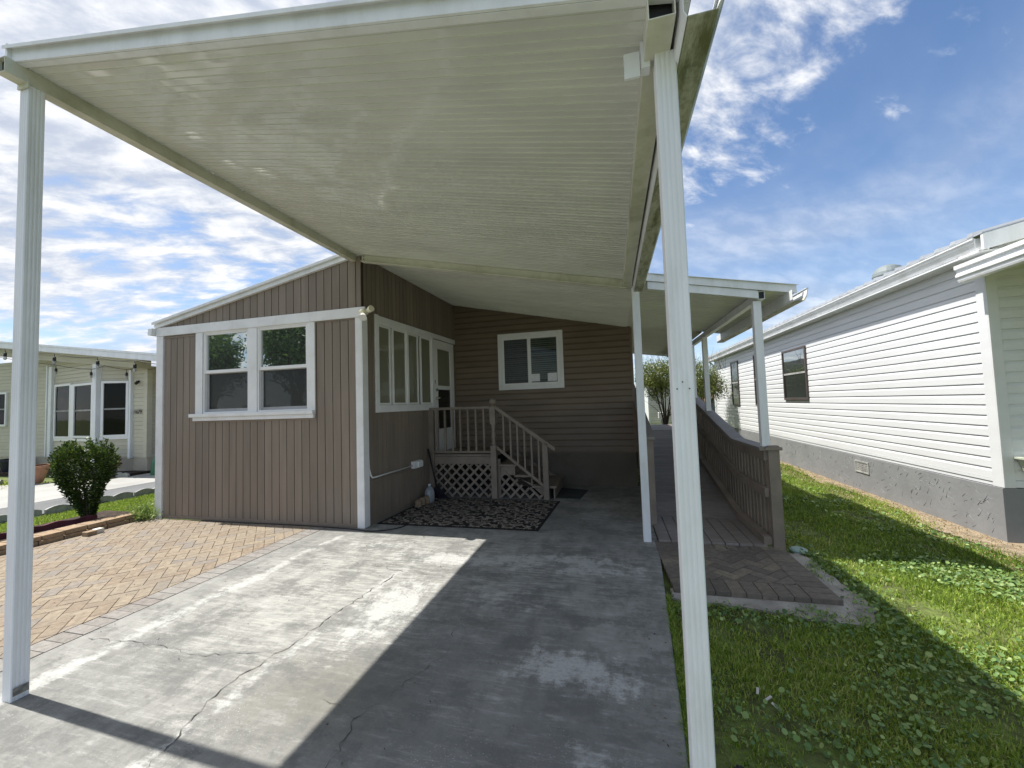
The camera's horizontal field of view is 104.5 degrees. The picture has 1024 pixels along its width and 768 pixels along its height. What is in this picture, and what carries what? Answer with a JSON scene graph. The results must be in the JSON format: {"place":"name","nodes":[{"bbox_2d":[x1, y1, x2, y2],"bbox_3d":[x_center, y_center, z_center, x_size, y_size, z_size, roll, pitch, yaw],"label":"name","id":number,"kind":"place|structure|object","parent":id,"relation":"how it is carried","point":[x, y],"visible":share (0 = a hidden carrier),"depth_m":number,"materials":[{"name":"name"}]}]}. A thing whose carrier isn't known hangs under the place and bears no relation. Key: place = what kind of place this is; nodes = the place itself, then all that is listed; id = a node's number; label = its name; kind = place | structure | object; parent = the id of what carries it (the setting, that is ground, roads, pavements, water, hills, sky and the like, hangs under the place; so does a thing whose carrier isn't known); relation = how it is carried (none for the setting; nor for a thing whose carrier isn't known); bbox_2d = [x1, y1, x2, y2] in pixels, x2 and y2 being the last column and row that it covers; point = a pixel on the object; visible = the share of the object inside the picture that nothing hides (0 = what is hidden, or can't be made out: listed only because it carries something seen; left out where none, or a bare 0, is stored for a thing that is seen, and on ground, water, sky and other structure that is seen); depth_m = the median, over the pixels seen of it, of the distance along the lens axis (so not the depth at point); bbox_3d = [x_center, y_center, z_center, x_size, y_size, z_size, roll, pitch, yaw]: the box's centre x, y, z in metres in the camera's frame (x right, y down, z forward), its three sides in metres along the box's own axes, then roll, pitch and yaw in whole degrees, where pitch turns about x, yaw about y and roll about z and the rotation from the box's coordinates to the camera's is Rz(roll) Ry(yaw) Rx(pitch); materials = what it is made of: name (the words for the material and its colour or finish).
{"place":"outdoors","nodes":[
{"label":"outdoors","id":0,"kind":"place"},
{"bbox_2d":[0,518,325,671],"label":"paver patio","id":1,"kind":"structure","parent":0,"point":[165,559],"depth_m":3.96,"materials":[{"name":"beige brick"}]},
{"bbox_2d":[82,530,96,536],"bbox_3d":[-5.399,1.907,5.061,0.100,0.055,0.100,-3,-3,14],"label":"loose brick","id":2,"kind":"object","parent":1,"relation":"on","point":[89,533],"visible":1,"depth_m":5.03,"materials":[{"name":"beige brick"}]},
{"bbox_2d":[92,527,103,533],"bbox_3d":[-5.389,1.910,5.159,0.090,0.058,0.085,-3,-3,14],"label":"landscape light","id":3,"kind":"object","parent":1,"relation":"on","point":[100,530],"visible":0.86,"depth_m":5.15,"materials":[{"name":"white plastic"}]},
{"bbox_2d":[126,494,162,521],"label":"corner weeds","id":4,"kind":"object","parent":1,"relation":"on","point":[146,512],"visible":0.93,"depth_m":5.72,"materials":[{"name":"green plant"}]},
{"bbox_2d":[0,486,688,767],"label":"driveway","id":5,"kind":"structure","parent":0,"point":[289,671],"depth_m":2.34,"materials":[{"name":"concrete"}]},
{"bbox_2d":[205,517,409,531],"bbox_3d":[-2.789,1.855,5.394,2.998,0.017,0.581,-3,-3,14],"label":"edging","id":6,"kind":"object","parent":5,"relation":"on","point":[312,526],"visible":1,"depth_m":5.13,"materials":[{"name":"grey concrete"}]},
{"bbox_2d":[0,0,723,767],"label":"carport canopy","id":7,"kind":"object","parent":5,"relation":"on","point":[516,156],"visible":0.87,"depth_m":2.18,"materials":[{"name":"metal"}]},
{"bbox_2d":[47,530,678,763],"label":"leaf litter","id":8,"kind":"object","parent":5,"relation":"on","point":[415,682],"visible":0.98,"depth_m":2.41,"materials":[{"name":"brown plant"}]},
{"bbox_2d":[377,497,559,530],"bbox_3d":[-0.510,1.796,5.591,2.203,0.008,1.476,-3,-3,14],"label":"gravel bed","id":9,"kind":"object","parent":5,"relation":"on","point":[510,514],"visible":1,"depth_m":5.42,"materials":[{"name":"grey gravel"}]},
{"bbox_2d":[415,499,421,506],"bbox_3d":[-1.411,1.788,5.955,0.105,0.109,0.103,-3,-3,14],"label":"stone block","id":10,"kind":"object","parent":9,"relation":"on","point":[418,502],"depth_m":5.92,"materials":[{"name":"beige stone"}]},
{"bbox_2d":[419,497,425,504],"bbox_3d":[-1.369,1.792,6.058,0.105,0.109,0.103,-3,-3,14],"label":"stone block","id":11,"kind":"object","parent":9,"relation":"on","point":[423,500],"depth_m":6.03,"materials":[{"name":"beige stone"}]},
{"bbox_2d":[424,495,429,503],"bbox_3d":[-1.329,1.793,6.156,0.105,0.113,0.103,-3,-3,14],"label":"stone block","id":12,"kind":"object","parent":9,"relation":"on","point":[426,497],"depth_m":6.12,"materials":[{"name":"beige stone"}]},
{"bbox_2d":[425,484,434,501],"bbox_3d":[-1.300,1.714,6.243,0.148,0.273,0.159,-3,-3,14],"label":"milk jug","id":13,"kind":"object","parent":9,"relation":"on","point":[429,490],"visible":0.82,"depth_m":6.20,"materials":[{"name":"grey plastic"}]},
{"bbox_2d":[427,449,447,498],"bbox_3d":[-1.223,1.461,6.469,0.375,0.794,0.073,-3,-3,19],"label":"broom","id":14,"kind":"object","parent":9,"relation":"on","point":[438,492],"visible":0.91,"depth_m":6.45,"materials":[{"name":"black"}]},
{"bbox_2d":[428,398,563,499],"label":"porch steps","id":15,"kind":"structure","parent":5,"relation":"on","point":[494,466],"depth_m":6.46,"materials":[{"name":"paint"}]},
{"bbox_2d":[552,488,587,498],"bbox_3d":[0.959,1.791,6.500,0.472,0.010,0.722,-3,-3,21],"label":"doormat","id":16,"kind":"object","parent":5,"relation":"on","point":[567,493],"visible":0.95,"depth_m":6.44,"materials":[{"name":"black rubber"}]},
{"bbox_2d":[0,462,1023,767],"bbox_3d":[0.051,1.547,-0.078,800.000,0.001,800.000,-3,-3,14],"label":"ground","id":17,"kind":"structure","parent":0,"point":[818,759],"depth_m":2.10,"materials":[{"name":"green plant"}]},
{"bbox_2d":[44,504,89,514],"bbox_3d":[-7.392,2.056,6.624,0.040,0.145,0.600,-3,-3,14],"label":"scalloped edging","id":18,"kind":"object","parent":17,"relation":"on","point":[60,508],"visible":0.45,"depth_m":6.46,"materials":[{"name":"concrete"}]},
{"bbox_2d":[0,511,143,555],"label":"retaining wall","id":19,"kind":"structure","parent":17,"relation":"on","point":[56,535],"depth_m":5.07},
{"bbox_2d":[0,510,150,541],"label":"planting bed","id":20,"kind":"object","parent":17,"relation":"on","point":[104,514],"visible":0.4,"depth_m":5.98,"materials":[{"name":"green plant"}]},
{"bbox_2d":[0,515,96,539],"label":"bed edging","id":21,"kind":"object","parent":20,"relation":"on","point":[56,524],"visible":0.45,"depth_m":5.41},
{"bbox_2d":[46,434,120,516],"bbox_3d":[-6.266,1.385,5.774,0.765,1.292,0.754,0,-3,-27],"label":"clipped shrub","id":22,"kind":"object","parent":20,"relation":"on","point":[69,483],"visible":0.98,"depth_m":5.67,"materials":[{"name":"green plant"}]},
{"bbox_2d":[0,469,150,476],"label":"mulch bed","id":23,"kind":"object","parent":17,"relation":"on","point":[135,472],"visible":0.09,"depth_m":10.57,"materials":[{"name":"soil"}]},
{"bbox_2d":[0,459,8,471],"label":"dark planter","id":24,"kind":"object","parent":23,"relation":"on","point":[4,465],"visible":0.22,"depth_m":11.30,"materials":[{"name":"plastic"}]},
{"bbox_2d":[0,473,154,508],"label":"concrete drive","id":25,"kind":"structure","parent":17,"relation":"on","point":[46,491],"depth_m":8.63,"materials":[{"name":"white concrete"}]},
{"bbox_2d":[35,464,49,483],"bbox_3d":[-11.280,2.132,9.333,0.580,0.420,0.580,-3,-3,14],"label":"terracotta pot","id":26,"kind":"object","parent":25,"relation":"on","point":[41,471],"visible":0.38,"depth_m":9.31,"materials":[{"name":"orange ceramic"}]},
{"bbox_2d":[150,456,154,474],"bbox_3d":[-9.029,2.027,10.211,0.433,0.570,0.440,-3,-3,14],"label":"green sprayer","id":27,"kind":"object","parent":25,"relation":"on","point":[152,471],"visible":0.09,"depth_m":10.01,"materials":[{"name":"plastic"}]},
{"bbox_2d":[0,482,154,524],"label":"worn apron","id":28,"kind":"object","parent":17,"relation":"on","point":[43,505],"visible":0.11,"depth_m":7.40,"materials":[{"name":"concrete"}]},
{"bbox_2d":[0,509,41,521],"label":"scalloped edging","id":29,"kind":"object","parent":28,"relation":"on","point":[36,514],"visible":0.33,"depth_m":6.24,"materials":[{"name":"concrete"}]},
{"bbox_2d":[0,341,155,470],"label":"cream house","id":30,"kind":"structure","parent":17,"relation":"on","point":[81,405],"depth_m":10.84,"materials":[{"name":"plastic"}]},
{"bbox_2d":[0,392,7,426],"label":"window","id":31,"kind":"structure","parent":30,"relation":"in","point":[3,395],"depth_m":12.29,"materials":[{"name":"white glass"}]},
{"bbox_2d":[53,383,72,438],"bbox_3d":[-13.015,0.790,11.476,1.020,1.570,0.050,-3,-3,24],"label":"window","id":32,"kind":"structure","parent":30,"relation":"in","point":[61,419],"depth_m":11.51,"materials":[{"name":"glass"}]},
{"bbox_2d":[0,357,129,378],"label":"string light","id":33,"kind":"object","parent":30,"relation":"hanging from","point":[91,373],"visible":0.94,"depth_m":10.63,"materials":[{"name":"grey"}]},
{"bbox_2d":[0,349,154,371],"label":"string light","id":34,"kind":"object","parent":30,"relation":"hanging from","point":[54,360],"visible":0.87,"depth_m":10.31,"materials":[{"name":"grey"}]},
{"bbox_2d":[72,382,91,437],"bbox_3d":[-11.890,0.738,10.980,1.120,1.510,0.050,-3,-3,24],"label":"window","id":35,"kind":"structure","parent":30,"relation":"in","point":[82,393],"depth_m":11.01,"materials":[{"name":"glass"}]},
{"bbox_2d":[100,381,128,437],"bbox_3d":[-10.784,0.675,10.761,0.640,1.520,0.050,-1,-3,-11],"label":"window","id":36,"kind":"structure","parent":30,"relation":"in","point":[114,394],"depth_m":10.76,"materials":[{"name":"glass"}]},
{"bbox_2d":[99,492,132,502],"bbox_3d":[-7.290,2.084,7.237,0.040,0.145,0.600,-3,-3,16],"label":"scalloped edging","id":37,"kind":"object","parent":17,"relation":"on","point":[121,496],"visible":0.64,"depth_m":7.30,"materials":[{"name":"concrete"}]},
{"bbox_2d":[116,472,129,477],"bbox_3d":[-9.816,2.305,9.987,0.600,0.145,0.040,-3,-3,24],"label":"scalloped edging","id":38,"kind":"object","parent":17,"relation":"on","point":[120,475],"visible":0.89,"depth_m":9.97,"materials":[{"name":"concrete"}]},
{"bbox_2d":[134,487,154,497],"bbox_3d":[-7.104,2.107,7.829,0.040,0.145,0.600,-3,-3,14],"label":"scalloped edging","id":39,"kind":"object","parent":17,"relation":"on","point":[143,491],"visible":0.55,"depth_m":7.67,"materials":[{"name":"concrete"}]},
{"bbox_2d":[147,254,637,528],"bbox_3d":[-0.072,0.343,12.581,7.064,3.603,15.640,-3,-3,14],"label":"mobile home","id":40,"kind":"object","parent":17,"relation":"on","point":[304,395],"visible":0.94,"depth_m":5.71,"materials":[{"name":"beige paint"}]},
{"bbox_2d":[188,322,315,420],"bbox_3d":[-3.626,-0.148,5.512,2.105,1.282,0.130,-3,-3,14],"label":"window","id":41,"kind":"structure","parent":40,"relation":"in","point":[266,372],"depth_m":5.50,"materials":[{"name":"white paint"}]},
{"bbox_2d":[358,305,373,320],"bbox_3d":[-1.871,-0.896,5.022,0.209,0.192,0.158,-4,-3,34],"label":"floodlight","id":42,"kind":"object","parent":40,"relation":"attached to","point":[363,313],"visible":1,"depth_m":5.00,"materials":[{"name":"plastic"}]},
{"bbox_2d":[374,314,454,412],"bbox_3d":[-1.522,-0.236,6.550,0.118,1.342,2.470,-3,-3,17],"label":"sliding window","id":43,"kind":"structure","parent":40,"relation":"in","point":[404,360],"depth_m":6.01,"materials":[{"name":"white paint"}]},
{"bbox_2d":[433,339,455,450],"bbox_3d":[-1.219,0.215,7.263,0.086,1.980,0.795,-3,-3,17],"label":"door","id":44,"kind":"structure","parent":40,"relation":"in","point":[443,352],"depth_m":7.28,"materials":[{"name":"white plastic"}]},
{"bbox_2d":[497,330,564,389],"bbox_3d":[0.338,-0.435,7.345,1.230,1.058,0.037,-3,-3,14],"label":"window","id":45,"kind":"structure","parent":40,"relation":"in","point":[526,339],"depth_m":7.33,"materials":[{"name":"white paint"}]},
{"bbox_2d":[658,412,663,423],"bbox_3d":[5.515,1.540,14.514,0.260,1.020,0.150,-3,-3,14],"label":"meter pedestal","id":46,"kind":"object","parent":17,"relation":"on","point":[659,416],"visible":0.34,"depth_m":14.48,"materials":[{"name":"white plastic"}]},
{"bbox_2d":[635,356,702,423],"bbox_3d":[4.756,0.471,12.311,2.422,3.083,2.020,-3,-3,14],"label":"tree","id":47,"kind":"object","parent":17,"relation":"on","point":[654,374],"visible":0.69,"depth_m":12.10,"materials":[{"name":"green plant"}]},
{"bbox_2d":[644,378,703,424],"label":"house","id":48,"kind":"structure","parent":17,"relation":"on","point":[651,412],"depth_m":20.74,"materials":[{"name":"white"}]},
{"bbox_2d":[702,397,714,410],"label":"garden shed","id":49,"kind":"structure","parent":17,"relation":"on","point":[713,406],"depth_m":16.43,"materials":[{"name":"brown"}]},
{"bbox_2d":[634,384,785,550],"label":"access ramp","id":50,"kind":"structure","parent":17,"relation":"on","point":[741,491],"depth_m":4.82,"materials":[{"name":"paint"}]},
{"bbox_2d":[627,273,808,445],"bbox_3d":[2.918,-0.181,7.145,1.573,1.907,6.540,-3,-3,14],"label":"ramp canopy","id":51,"kind":"object","parent":50,"relation":"on","point":[726,309],"visible":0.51,"depth_m":4.56,"materials":[{"name":"metal"}]},
{"bbox_2d":[695,352,732,409],"bbox_3d":[6.285,0.412,13.167,1.848,3.185,1.981,-1,-3,-11],"label":"tree","id":52,"kind":"object","parent":17,"relation":"on","point":[713,388],"visible":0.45,"depth_m":12.77,"materials":[{"name":"green plant"}]},
{"bbox_2d":[670,553,877,627],"bbox_3d":[2.018,1.682,3.352,1.370,0.086,1.305,-3,-3,14],"label":"bedding concrete","id":53,"kind":"object","parent":17,"relation":"on","point":[770,605],"visible":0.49,"depth_m":2.90,"materials":[{"name":"grey concrete"}]},
{"bbox_2d":[655,541,843,605],"bbox_3d":[1.953,1.638,3.527,1.187,0.055,1.086,-3,-3,14],"label":"brick pad","id":54,"kind":"object","parent":53,"relation":"on","point":[769,573],"visible":0.76,"depth_m":3.32,"materials":[{"name":"grey brick"}]},
{"bbox_2d":[789,546,807,553],"bbox_3d":[2.817,1.629,3.894,0.154,0.034,0.156,-3,-3,14],"label":"cleanout cap","id":55,"kind":"object","parent":17,"relation":"on","point":[795,549],"visible":0.97,"depth_m":3.87,"materials":[{"name":"plastic"}]},
{"bbox_2d":[669,487,1023,767],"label":"lawn weeds","id":56,"kind":"object","parent":17,"relation":"on","point":[985,707],"visible":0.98,"depth_m":2.23,"materials":[{"name":"green plant"}]},
{"bbox_2d":[708,217,1023,542],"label":"white house","id":57,"kind":"structure","parent":17,"relation":"on","point":[902,385],"depth_m":5.08,"materials":[{"name":"plastic"}]},
{"bbox_2d":[730,360,740,404],"bbox_3d":[6.993,-0.020,12.407,0.041,1.375,0.730,-3,-3,14],"label":"window","id":58,"kind":"structure","parent":57,"relation":"in","point":[734,366],"depth_m":12.40,"materials":[{"name":"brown glass"}]},
{"bbox_2d":[752,355,756,405],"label":"window","id":59,"kind":"structure","parent":57,"relation":"in","point":[752,355],"depth_m":10.66,"materials":[{"name":"brown metal"}]},
{"bbox_2d":[781,345,809,399],"bbox_3d":[5.965,-0.204,8.360,0.041,1.083,1.110,-3,-3,14],"label":"window","id":60,"kind":"structure","parent":57,"relation":"in","point":[794,361],"depth_m":8.30,"materials":[{"name":"glass"}]},
{"bbox_2d":[954,239,1023,282],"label":"porch roof","id":61,"kind":"structure","parent":57,"relation":"attached to","point":[1010,257],"depth_m":3.78,"materials":[{"name":"white metal"}]},
{"bbox_2d":[1014,457,1023,470],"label":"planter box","id":62,"kind":"object","parent":57,"relation":"attached to","point":[1020,460],"visible":1,"depth_m":3.90,"materials":[{"name":"plastic"}]},
{"bbox_2d":[780,461,1023,561],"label":"dirt strip","id":63,"kind":"object","parent":17,"relation":"on","point":[1009,546],"visible":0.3,"depth_m":4.39,"materials":[{"name":"beige soil"}]},
{"bbox_2d":[780,462,1023,572],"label":"dry grass","id":64,"kind":"structure","parent":63,"relation":"on","point":[801,476],"depth_m":4.68,"materials":[{"name":"plant"}]},
{"bbox_2d":[0,0,1023,386],"label":"sky","id":65,"kind":"structure","parent":0,"point":[828,144],"materials":[{"name":"blue"}]}
]}

